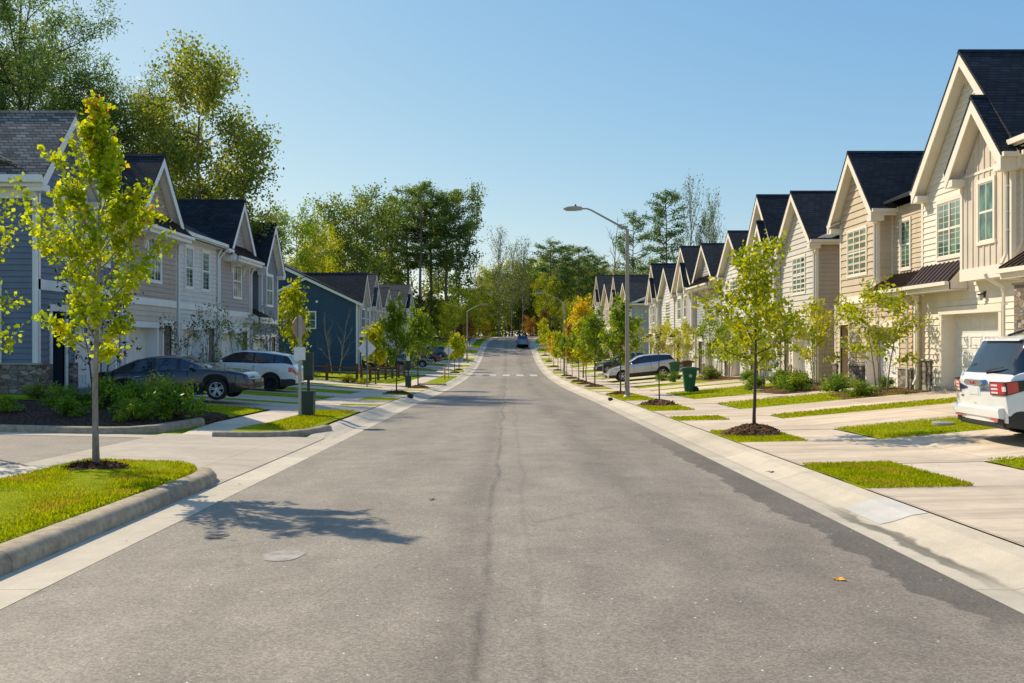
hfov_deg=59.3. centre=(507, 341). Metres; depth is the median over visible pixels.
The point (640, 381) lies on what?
driveway
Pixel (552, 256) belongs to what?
pine tree
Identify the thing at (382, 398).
grass verge
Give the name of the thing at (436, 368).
driveway
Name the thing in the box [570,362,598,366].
lawn strip
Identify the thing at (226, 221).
townhouse
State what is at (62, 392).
shrub
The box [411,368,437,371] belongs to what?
lawn strip
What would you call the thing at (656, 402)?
mulch ring
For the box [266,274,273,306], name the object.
window
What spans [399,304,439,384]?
street tree
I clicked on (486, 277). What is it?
broadleaf tree
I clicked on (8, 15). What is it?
broadleaf tree
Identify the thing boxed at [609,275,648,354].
townhouse
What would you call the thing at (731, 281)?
window
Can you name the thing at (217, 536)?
oil stain
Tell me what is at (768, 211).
townhouse
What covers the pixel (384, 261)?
broadleaf tree
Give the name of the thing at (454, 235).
pine tree
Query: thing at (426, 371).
driveway
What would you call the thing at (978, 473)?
sidewalk
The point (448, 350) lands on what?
street sign
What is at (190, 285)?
window
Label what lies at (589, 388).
grass verge
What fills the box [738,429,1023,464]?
driveway
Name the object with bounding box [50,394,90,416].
shrub
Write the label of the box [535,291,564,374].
street lamp
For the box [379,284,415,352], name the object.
townhouse
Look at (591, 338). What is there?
street tree
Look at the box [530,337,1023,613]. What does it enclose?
gutter
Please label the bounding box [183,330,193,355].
garage door
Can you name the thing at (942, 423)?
utility lid
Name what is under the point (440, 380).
grass verge
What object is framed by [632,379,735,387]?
lawn strip
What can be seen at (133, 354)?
garage door
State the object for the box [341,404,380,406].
grass verge
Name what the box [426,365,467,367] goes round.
driveway
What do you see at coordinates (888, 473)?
lawn grass
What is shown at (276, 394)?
lawn strip
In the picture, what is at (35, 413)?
mulch bed
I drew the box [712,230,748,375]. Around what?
townhouse
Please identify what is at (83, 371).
garage door
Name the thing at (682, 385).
driveway
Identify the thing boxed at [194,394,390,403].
driveway
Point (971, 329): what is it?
garage door
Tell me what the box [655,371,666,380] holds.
shrub
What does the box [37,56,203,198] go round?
broadleaf tree
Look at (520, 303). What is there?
broadleaf tree
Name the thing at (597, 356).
parked car
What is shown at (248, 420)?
sidewalk
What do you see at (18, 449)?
side street
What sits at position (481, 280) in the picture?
broadleaf tree
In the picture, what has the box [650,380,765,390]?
lawn strip
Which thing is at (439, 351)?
parked car
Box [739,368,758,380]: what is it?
shrub
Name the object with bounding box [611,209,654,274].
pine tree
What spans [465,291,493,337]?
broadleaf tree
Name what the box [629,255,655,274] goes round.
broadleaf tree
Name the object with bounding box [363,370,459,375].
driveway
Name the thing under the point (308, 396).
waste station
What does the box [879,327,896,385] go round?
garage door
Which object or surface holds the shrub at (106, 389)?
on the mulch bed at (35, 413)
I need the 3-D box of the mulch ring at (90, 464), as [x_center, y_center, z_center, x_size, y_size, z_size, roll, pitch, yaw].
[-5.743,1.705,12.498,0.902,0.126,0.822,0,0,0]
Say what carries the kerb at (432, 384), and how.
on the ground at (481, 340)
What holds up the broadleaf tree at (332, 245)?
on the ground at (481, 340)
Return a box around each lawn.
[0,394,99,403]
[190,404,268,418]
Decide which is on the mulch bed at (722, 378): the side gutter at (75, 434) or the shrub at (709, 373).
the shrub at (709, 373)
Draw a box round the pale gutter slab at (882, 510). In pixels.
[842,497,927,523]
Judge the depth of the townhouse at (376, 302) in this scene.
88.62 m
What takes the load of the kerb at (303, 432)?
on the ground at (481, 340)
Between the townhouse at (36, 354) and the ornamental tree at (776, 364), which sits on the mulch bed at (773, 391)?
the ornamental tree at (776, 364)
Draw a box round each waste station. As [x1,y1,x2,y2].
[301,353,316,414]
[405,356,411,387]
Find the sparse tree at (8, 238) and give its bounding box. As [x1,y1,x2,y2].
[0,189,30,354]
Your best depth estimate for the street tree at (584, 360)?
58.65 m
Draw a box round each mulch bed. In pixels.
[0,395,227,426]
[696,376,741,380]
[744,382,853,393]
[828,387,930,399]
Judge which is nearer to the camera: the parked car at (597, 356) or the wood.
the parked car at (597, 356)
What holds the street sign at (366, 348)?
on the ground at (481, 340)
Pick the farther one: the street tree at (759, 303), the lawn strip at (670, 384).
the lawn strip at (670, 384)
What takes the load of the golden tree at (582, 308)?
on the ground at (481, 340)
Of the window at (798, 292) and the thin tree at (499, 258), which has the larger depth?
the thin tree at (499, 258)
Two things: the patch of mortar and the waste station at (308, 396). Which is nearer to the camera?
the patch of mortar
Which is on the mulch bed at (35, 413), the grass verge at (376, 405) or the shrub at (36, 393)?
the shrub at (36, 393)
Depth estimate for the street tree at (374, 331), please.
54.97 m
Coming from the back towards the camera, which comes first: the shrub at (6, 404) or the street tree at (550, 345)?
the street tree at (550, 345)
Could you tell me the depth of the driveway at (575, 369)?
91.88 m
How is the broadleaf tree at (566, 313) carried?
on the ground at (481, 340)
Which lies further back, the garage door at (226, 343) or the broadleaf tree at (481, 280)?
the broadleaf tree at (481, 280)
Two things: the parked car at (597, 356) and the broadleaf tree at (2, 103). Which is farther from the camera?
the parked car at (597, 356)
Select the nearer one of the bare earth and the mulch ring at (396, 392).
the mulch ring at (396, 392)
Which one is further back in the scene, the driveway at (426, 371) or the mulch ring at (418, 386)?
the driveway at (426, 371)
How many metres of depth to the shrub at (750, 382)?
36.76 m
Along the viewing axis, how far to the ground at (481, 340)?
20.09 m
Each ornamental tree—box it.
[48,259,143,387]
[159,304,209,359]
[184,297,228,364]
[211,306,265,357]
[247,306,303,352]
[605,334,624,358]
[606,314,646,349]
[641,316,679,354]
[665,318,704,360]
[693,312,732,370]
[707,314,745,380]
[727,322,793,387]
[781,296,849,385]
[833,273,942,392]
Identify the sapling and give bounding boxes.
[652,329,664,398]
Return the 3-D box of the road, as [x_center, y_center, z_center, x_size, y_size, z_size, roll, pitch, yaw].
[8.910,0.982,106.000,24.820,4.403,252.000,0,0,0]
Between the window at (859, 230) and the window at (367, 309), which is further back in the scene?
the window at (367, 309)
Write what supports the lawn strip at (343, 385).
on the ground at (481, 340)
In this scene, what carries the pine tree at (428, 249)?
on the ground at (481, 340)
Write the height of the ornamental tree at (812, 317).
3.823 m
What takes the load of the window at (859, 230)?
in the townhouse at (874, 220)
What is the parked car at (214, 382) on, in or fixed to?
on the driveway at (262, 405)
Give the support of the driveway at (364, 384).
on the ground at (481, 340)
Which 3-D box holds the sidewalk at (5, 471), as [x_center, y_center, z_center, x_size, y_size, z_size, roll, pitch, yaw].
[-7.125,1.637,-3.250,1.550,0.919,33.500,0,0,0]
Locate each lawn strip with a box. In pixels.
[193,396,297,403]
[241,391,333,398]
[282,387,358,393]
[301,384,371,389]
[304,382,381,387]
[314,371,416,383]
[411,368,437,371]
[426,341,453,346]
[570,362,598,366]
[580,370,600,372]
[608,374,697,382]
[621,377,702,384]
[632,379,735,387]
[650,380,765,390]
[666,383,774,398]
[718,392,844,408]
[771,399,956,417]
[835,417,997,438]
[984,458,1023,469]
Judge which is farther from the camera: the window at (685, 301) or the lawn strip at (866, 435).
the window at (685, 301)
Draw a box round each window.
[0,281,1,362]
[52,195,72,259]
[92,210,110,267]
[146,238,161,283]
[184,244,193,289]
[201,249,209,292]
[233,265,241,299]
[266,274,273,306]
[283,311,315,328]
[361,308,364,327]
[367,309,368,328]
[653,304,654,323]
[665,301,669,321]
[677,297,680,320]
[684,295,686,317]
[704,291,708,317]
[730,279,737,309]
[792,254,805,295]
[846,224,867,278]
[899,216,911,271]
[935,194,959,260]
[976,175,996,245]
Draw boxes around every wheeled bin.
[668,362,681,378]
[680,360,694,366]
[680,367,700,391]
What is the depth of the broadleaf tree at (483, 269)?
213.58 m
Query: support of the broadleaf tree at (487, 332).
on the ground at (481, 340)
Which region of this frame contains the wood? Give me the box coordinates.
[382,266,649,335]
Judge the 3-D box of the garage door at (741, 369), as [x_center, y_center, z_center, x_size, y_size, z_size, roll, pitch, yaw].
[13.920,1.111,52.820,0.100,2.300,3.000,0,0,0]
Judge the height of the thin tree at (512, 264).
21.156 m
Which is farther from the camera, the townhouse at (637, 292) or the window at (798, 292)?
the townhouse at (637, 292)
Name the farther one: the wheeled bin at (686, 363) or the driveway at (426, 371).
the driveway at (426, 371)
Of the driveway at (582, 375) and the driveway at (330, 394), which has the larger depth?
the driveway at (582, 375)
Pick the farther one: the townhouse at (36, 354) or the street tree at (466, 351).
the street tree at (466, 351)
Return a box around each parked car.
[92,355,263,399]
[210,350,303,390]
[362,356,414,370]
[395,353,434,367]
[416,352,443,362]
[425,345,447,357]
[573,350,609,362]
[593,352,644,372]
[604,353,676,380]
[952,329,1023,432]
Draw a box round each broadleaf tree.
[0,0,136,131]
[0,34,84,119]
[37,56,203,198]
[269,196,331,271]
[282,193,380,271]
[283,220,350,271]
[288,249,328,270]
[292,239,354,270]
[302,177,405,283]
[347,185,417,283]
[354,240,406,283]
[413,290,439,331]
[414,300,424,332]
[421,187,456,335]
[427,296,451,337]
[428,178,487,305]
[433,300,468,344]
[434,298,461,331]
[438,286,484,332]
[453,309,477,335]
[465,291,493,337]
[467,270,496,335]
[468,283,489,333]
[473,259,513,302]
[474,293,502,335]
[479,276,521,328]
[479,318,491,335]
[482,268,504,329]
[487,267,521,334]
[490,291,524,335]
[494,255,543,335]
[508,261,548,333]
[512,256,538,333]
[516,256,547,334]
[520,315,537,335]
[529,272,561,316]
[541,297,560,331]
[544,276,575,332]
[548,263,578,308]
[557,296,578,331]
[570,255,607,313]
[572,274,594,302]
[573,260,612,295]
[609,260,645,274]
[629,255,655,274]
[694,202,717,245]
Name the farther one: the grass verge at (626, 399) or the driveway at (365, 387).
the driveway at (365, 387)
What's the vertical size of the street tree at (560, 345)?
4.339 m
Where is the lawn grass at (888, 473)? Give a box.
[0,383,1023,541]
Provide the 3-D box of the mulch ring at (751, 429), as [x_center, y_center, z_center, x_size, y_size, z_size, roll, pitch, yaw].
[5.074,1.810,18.628,1.317,0.242,1.200,0,0,0]
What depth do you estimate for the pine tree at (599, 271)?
168.94 m
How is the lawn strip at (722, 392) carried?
on the ground at (481, 340)
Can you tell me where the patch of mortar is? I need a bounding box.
[263,550,304,560]
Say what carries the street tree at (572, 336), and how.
on the ground at (481, 340)
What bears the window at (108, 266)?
in the townhouse at (36, 354)
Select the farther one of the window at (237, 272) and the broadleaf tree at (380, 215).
the broadleaf tree at (380, 215)
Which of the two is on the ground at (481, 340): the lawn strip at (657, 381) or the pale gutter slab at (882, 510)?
the lawn strip at (657, 381)
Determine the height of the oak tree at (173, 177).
14.694 m
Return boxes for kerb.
[0,417,204,434]
[0,467,216,576]
[212,425,331,436]
[419,383,445,384]
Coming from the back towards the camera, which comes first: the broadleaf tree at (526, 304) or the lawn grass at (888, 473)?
the broadleaf tree at (526, 304)
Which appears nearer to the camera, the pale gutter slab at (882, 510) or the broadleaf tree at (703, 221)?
the pale gutter slab at (882, 510)
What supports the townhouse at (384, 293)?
on the ground at (481, 340)
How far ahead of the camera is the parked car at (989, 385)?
14.97 m
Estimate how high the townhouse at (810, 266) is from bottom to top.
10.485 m
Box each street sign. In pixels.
[292,315,304,414]
[358,333,375,386]
[444,345,453,377]
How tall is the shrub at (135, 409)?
0.649 m
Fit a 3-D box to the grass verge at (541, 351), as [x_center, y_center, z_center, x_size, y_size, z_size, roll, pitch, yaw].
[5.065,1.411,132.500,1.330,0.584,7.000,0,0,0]
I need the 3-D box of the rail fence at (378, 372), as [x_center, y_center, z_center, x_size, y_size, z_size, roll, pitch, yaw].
[-8.775,2.232,64.500,0.168,1.644,16.191,0,0,3]
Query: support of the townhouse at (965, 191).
on the ground at (481, 340)
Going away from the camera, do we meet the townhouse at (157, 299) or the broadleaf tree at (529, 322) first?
the townhouse at (157, 299)
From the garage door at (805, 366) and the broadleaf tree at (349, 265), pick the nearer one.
the garage door at (805, 366)
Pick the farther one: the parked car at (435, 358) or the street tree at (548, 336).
the street tree at (548, 336)
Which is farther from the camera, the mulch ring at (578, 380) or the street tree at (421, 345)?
the mulch ring at (578, 380)
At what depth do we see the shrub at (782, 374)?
35.51 m
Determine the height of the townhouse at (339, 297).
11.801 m
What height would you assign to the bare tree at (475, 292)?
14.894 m
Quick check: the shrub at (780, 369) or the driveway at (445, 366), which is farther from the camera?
the driveway at (445, 366)
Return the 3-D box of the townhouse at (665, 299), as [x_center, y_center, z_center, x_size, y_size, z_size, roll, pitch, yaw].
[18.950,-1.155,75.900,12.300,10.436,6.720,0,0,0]
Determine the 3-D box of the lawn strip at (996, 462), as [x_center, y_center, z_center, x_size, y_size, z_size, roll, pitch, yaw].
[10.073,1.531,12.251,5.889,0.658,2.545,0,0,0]
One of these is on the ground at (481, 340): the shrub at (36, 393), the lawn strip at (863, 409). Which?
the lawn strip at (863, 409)
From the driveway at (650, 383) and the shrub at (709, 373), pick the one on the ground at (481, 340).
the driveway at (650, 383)
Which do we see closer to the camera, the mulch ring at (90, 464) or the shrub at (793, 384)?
the mulch ring at (90, 464)
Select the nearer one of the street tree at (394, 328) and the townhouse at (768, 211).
the street tree at (394, 328)
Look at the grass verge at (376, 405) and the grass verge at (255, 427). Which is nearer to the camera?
the grass verge at (255, 427)
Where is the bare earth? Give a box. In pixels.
[429,336,497,341]
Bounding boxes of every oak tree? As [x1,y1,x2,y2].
[106,29,287,242]
[119,126,207,198]
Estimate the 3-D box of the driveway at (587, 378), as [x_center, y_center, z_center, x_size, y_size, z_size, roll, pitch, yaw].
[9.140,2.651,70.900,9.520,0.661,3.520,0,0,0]
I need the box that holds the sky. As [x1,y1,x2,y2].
[0,0,1023,335]
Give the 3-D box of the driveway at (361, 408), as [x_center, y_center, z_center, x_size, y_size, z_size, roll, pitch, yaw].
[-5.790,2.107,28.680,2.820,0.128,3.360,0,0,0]
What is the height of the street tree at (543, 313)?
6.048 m
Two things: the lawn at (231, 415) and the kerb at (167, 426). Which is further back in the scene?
the lawn at (231, 415)
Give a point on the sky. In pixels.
(601, 106)
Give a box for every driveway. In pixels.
[191,398,291,408]
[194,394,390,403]
[244,388,406,397]
[269,404,375,411]
[287,385,420,392]
[304,379,437,387]
[304,383,426,389]
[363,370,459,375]
[380,369,462,373]
[412,367,465,370]
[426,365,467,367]
[435,362,471,364]
[440,360,472,362]
[543,356,612,362]
[545,359,609,364]
[549,365,593,368]
[551,368,592,371]
[556,371,602,374]
[559,373,603,376]
[562,371,679,379]
[566,372,681,381]
[575,375,699,384]
[580,376,739,387]
[590,378,772,390]
[598,381,770,394]
[625,385,896,404]
[653,391,956,417]
[680,403,957,431]
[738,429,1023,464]
[865,485,1023,545]
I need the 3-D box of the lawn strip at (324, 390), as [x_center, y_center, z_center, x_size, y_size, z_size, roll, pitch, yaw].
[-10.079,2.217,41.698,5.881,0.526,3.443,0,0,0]
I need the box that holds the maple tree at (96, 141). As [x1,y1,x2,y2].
[8,89,176,462]
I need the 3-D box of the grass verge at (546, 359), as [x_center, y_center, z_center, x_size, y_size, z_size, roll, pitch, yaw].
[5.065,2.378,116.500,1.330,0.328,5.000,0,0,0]
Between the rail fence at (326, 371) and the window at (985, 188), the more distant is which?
the rail fence at (326, 371)
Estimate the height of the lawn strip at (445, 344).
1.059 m
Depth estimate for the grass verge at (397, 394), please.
40.27 m
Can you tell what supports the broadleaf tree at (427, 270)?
on the ground at (481, 340)
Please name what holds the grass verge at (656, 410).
on the ground at (481, 340)
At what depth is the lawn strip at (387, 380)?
65.96 m
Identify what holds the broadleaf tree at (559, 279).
on the ground at (481, 340)
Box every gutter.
[0,432,153,437]
[0,475,271,609]
[240,336,505,474]
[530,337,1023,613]
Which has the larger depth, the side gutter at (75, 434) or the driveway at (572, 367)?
the driveway at (572, 367)
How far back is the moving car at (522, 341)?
138.31 m
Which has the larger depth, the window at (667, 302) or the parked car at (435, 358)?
the parked car at (435, 358)
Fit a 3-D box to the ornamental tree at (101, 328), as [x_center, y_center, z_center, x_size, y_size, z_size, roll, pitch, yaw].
[-12.050,-0.240,26.626,2.497,4.427,2.715,0,0,-12]
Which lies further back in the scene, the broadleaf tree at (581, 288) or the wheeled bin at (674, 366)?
the broadleaf tree at (581, 288)
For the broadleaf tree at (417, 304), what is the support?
on the ground at (481, 340)
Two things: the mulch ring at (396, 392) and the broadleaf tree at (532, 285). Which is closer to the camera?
the mulch ring at (396, 392)
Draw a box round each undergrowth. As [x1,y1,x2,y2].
[413,292,594,335]
[417,310,567,336]
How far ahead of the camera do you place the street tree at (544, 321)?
132.81 m
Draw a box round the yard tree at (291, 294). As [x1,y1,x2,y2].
[278,276,311,349]
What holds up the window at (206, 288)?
in the townhouse at (197, 271)
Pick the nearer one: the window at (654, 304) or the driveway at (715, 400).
the driveway at (715, 400)
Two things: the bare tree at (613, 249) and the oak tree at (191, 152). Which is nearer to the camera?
the oak tree at (191, 152)
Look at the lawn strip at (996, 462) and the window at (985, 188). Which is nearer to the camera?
the lawn strip at (996, 462)
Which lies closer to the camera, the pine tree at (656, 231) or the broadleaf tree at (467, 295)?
the pine tree at (656, 231)
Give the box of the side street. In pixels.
[0,434,139,465]
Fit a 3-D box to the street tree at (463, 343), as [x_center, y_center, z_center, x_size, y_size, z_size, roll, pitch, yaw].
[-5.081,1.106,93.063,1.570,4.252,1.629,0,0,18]
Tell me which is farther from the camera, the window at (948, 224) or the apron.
the window at (948, 224)
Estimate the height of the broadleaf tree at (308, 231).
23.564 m
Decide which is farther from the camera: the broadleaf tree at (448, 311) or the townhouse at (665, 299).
the broadleaf tree at (448, 311)
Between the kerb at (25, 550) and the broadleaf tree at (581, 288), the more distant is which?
the broadleaf tree at (581, 288)
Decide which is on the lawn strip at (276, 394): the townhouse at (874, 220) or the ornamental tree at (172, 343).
the ornamental tree at (172, 343)
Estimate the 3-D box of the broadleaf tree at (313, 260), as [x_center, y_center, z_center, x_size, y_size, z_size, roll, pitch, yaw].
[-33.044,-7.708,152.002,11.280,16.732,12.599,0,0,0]
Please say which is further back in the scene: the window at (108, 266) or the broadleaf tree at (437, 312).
the broadleaf tree at (437, 312)
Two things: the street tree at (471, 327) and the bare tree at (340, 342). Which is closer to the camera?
the bare tree at (340, 342)
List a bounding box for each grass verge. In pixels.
[0,461,194,543]
[230,411,359,430]
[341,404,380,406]
[360,397,399,401]
[380,392,415,394]
[425,376,457,385]
[471,344,480,347]
[537,349,547,352]
[541,358,552,360]
[585,387,610,389]
[606,394,644,401]
[637,405,688,411]
[671,418,729,422]
[709,432,805,444]
[801,465,969,491]
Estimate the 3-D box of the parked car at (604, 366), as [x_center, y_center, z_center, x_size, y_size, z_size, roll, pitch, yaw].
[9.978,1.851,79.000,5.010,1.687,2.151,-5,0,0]
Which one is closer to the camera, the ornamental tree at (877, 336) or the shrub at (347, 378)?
the ornamental tree at (877, 336)
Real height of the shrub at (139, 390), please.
1.020 m
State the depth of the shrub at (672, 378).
53.05 m
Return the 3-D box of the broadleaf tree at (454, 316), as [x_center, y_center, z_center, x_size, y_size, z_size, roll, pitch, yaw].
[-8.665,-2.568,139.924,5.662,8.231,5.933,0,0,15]
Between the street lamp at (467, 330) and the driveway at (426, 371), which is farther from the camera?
the street lamp at (467, 330)
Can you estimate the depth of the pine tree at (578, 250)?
164.74 m
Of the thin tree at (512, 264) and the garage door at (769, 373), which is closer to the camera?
the garage door at (769, 373)
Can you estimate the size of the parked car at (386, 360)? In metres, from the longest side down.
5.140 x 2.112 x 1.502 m
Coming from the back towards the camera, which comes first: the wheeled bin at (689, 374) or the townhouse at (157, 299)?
the wheeled bin at (689, 374)
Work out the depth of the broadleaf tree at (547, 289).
161.45 m
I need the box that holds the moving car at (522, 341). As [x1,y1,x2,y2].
[515,336,528,346]
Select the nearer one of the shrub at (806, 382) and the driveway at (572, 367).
the shrub at (806, 382)
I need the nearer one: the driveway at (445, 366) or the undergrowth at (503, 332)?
the driveway at (445, 366)
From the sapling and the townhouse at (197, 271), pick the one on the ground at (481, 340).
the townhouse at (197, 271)
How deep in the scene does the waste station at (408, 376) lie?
50.93 m
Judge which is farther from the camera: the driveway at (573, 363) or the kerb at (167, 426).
the driveway at (573, 363)
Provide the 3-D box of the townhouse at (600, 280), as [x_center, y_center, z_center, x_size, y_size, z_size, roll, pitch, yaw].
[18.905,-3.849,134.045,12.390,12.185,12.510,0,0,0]
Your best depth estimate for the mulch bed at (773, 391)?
33.94 m
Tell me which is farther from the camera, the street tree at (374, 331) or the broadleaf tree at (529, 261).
the broadleaf tree at (529, 261)
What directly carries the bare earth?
on the ground at (481, 340)
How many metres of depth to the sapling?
30.31 m
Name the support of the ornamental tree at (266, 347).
on the lawn strip at (336, 386)
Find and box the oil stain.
[204,534,228,538]
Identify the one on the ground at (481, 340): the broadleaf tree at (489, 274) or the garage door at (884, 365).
the broadleaf tree at (489, 274)
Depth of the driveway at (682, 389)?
42.66 m
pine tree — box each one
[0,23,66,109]
[253,212,297,260]
[364,185,439,283]
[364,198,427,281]
[385,177,456,314]
[396,183,464,326]
[414,189,483,335]
[520,237,579,329]
[536,244,579,319]
[555,246,600,297]
[573,254,615,300]
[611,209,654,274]
[639,188,687,262]
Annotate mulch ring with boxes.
[61,460,129,469]
[384,390,408,393]
[409,385,428,387]
[571,379,585,381]
[584,383,603,386]
[607,391,631,394]
[639,398,677,405]
[720,423,785,436]
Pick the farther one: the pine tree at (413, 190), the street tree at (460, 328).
the pine tree at (413, 190)
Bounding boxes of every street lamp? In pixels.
[466,303,488,362]
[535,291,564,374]
[563,204,629,396]
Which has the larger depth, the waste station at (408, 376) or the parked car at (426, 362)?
the parked car at (426, 362)
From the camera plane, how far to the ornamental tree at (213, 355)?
36.74 m
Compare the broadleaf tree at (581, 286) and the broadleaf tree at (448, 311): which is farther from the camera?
the broadleaf tree at (581, 286)
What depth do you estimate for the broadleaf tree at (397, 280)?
158.41 m
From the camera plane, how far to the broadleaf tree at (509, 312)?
198.24 m
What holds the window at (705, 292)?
in the townhouse at (708, 261)
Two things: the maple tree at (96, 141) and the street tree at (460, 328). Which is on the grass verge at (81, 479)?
the maple tree at (96, 141)
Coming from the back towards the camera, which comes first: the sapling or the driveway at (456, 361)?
the driveway at (456, 361)
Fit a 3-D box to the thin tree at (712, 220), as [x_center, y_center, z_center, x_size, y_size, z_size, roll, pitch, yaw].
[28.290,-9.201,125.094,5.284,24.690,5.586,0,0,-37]
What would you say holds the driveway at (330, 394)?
on the ground at (481, 340)
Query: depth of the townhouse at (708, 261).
60.96 m
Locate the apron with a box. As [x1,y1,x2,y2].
[15,433,323,487]
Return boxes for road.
[0,336,1023,682]
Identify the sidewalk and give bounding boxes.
[0,466,45,477]
[183,337,482,434]
[546,345,1023,485]
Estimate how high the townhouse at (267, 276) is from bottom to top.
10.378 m
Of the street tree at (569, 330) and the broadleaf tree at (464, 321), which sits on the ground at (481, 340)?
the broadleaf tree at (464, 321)
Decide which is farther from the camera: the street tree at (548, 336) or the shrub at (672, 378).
the street tree at (548, 336)
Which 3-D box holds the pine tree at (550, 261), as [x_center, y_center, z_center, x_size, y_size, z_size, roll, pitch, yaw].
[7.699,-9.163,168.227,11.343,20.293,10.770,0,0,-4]
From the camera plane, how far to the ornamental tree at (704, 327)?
53.37 m
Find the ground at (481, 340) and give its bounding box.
[11,336,1023,604]
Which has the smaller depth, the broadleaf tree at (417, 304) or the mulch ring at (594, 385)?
the mulch ring at (594, 385)
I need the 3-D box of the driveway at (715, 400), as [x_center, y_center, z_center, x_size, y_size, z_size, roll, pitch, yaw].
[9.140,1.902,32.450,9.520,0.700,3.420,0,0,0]
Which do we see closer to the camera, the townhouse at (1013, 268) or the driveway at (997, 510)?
the driveway at (997, 510)
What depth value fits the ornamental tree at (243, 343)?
41.08 m
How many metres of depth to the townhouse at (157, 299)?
34.27 m
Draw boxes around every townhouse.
[0,110,119,394]
[103,154,194,366]
[177,199,264,358]
[177,224,228,361]
[250,222,285,351]
[278,263,371,370]
[368,273,382,355]
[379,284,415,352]
[379,287,391,346]
[390,290,404,351]
[592,275,612,347]
[600,282,611,354]
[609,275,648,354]
[618,281,648,353]
[642,263,675,353]
[655,266,675,358]
[667,246,699,371]
[685,243,723,373]
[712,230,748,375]
[743,194,788,377]
[773,190,839,381]
[826,151,923,389]
[902,49,1023,390]
[984,133,1023,336]
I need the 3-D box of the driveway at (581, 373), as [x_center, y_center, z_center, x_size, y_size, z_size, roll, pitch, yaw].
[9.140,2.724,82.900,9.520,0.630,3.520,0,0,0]
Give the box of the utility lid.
[932,421,954,425]
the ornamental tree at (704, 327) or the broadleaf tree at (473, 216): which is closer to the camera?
the ornamental tree at (704, 327)
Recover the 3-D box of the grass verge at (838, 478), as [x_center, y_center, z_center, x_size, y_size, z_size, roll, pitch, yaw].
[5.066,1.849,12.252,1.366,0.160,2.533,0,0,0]
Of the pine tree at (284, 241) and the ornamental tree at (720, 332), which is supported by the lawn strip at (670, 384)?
the ornamental tree at (720, 332)
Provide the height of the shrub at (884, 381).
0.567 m
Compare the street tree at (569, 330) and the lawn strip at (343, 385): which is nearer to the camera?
the lawn strip at (343, 385)
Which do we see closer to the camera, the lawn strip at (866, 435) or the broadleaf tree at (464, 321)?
the lawn strip at (866, 435)
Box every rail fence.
[302,364,357,380]
[360,362,404,380]
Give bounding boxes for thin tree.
[476,223,517,336]
[499,240,525,335]
[506,235,544,335]
[673,171,709,262]
[695,187,726,245]
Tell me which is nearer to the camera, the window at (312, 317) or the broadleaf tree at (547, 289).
the window at (312, 317)
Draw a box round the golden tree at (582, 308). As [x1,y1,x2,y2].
[564,293,597,377]
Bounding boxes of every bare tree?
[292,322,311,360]
[320,310,353,374]
[469,265,482,337]
[598,219,625,274]
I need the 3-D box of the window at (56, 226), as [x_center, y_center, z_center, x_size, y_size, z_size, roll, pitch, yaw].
[-13.482,-3.457,27.250,0.075,1.912,1.220,0,0,0]
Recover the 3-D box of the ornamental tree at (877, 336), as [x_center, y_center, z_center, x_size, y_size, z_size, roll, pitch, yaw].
[12.037,-0.162,28.672,3.168,4.084,3.062,0,0,21]
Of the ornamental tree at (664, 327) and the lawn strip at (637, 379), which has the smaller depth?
the lawn strip at (637, 379)
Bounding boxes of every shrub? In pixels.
[0,393,27,411]
[17,379,56,400]
[37,380,91,407]
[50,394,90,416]
[77,370,126,408]
[100,376,156,412]
[107,393,154,421]
[136,369,185,406]
[141,373,212,420]
[339,372,359,382]
[357,377,371,383]
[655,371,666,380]
[666,370,679,381]
[698,364,723,379]
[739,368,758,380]
[739,372,765,389]
[764,366,801,388]
[766,366,785,380]
[773,370,816,391]
[792,367,814,383]
[819,372,852,391]
[841,377,881,396]
[873,374,896,388]
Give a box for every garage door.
[78,321,101,387]
[128,328,145,362]
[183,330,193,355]
[223,333,229,356]
[254,339,259,349]
[688,344,692,366]
[712,348,717,370]
[738,344,743,375]
[768,338,775,377]
[803,335,810,377]
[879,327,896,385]
[956,312,997,376]
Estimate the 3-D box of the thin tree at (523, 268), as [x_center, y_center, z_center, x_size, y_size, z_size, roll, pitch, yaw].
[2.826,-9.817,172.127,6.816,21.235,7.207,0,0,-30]
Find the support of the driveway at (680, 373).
on the ground at (481, 340)
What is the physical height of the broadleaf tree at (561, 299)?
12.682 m
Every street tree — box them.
[360,319,388,383]
[374,293,416,390]
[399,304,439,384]
[444,331,464,371]
[453,332,466,359]
[454,323,464,337]
[459,345,470,360]
[463,314,476,346]
[537,317,547,348]
[538,308,548,323]
[538,324,550,345]
[539,330,550,352]
[546,335,554,364]
[550,329,562,358]
[556,331,573,373]
[561,322,591,379]
[565,322,576,376]
[570,316,596,381]
[574,306,609,383]
[597,292,646,390]
[683,229,823,424]
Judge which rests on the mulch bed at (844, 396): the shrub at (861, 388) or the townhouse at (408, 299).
the shrub at (861, 388)
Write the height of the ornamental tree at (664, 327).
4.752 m
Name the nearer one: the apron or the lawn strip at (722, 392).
the apron
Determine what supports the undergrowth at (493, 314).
on the ground at (481, 340)
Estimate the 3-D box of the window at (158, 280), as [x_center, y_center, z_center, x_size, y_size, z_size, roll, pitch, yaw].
[-13.482,-3.127,34.303,0.075,1.812,1.420,0,0,0]
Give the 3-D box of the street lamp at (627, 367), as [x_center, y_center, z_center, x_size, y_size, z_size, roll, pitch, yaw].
[3.695,-1.627,37.200,2.810,8.100,0.331,0,0,0]
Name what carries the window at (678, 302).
in the townhouse at (685, 267)

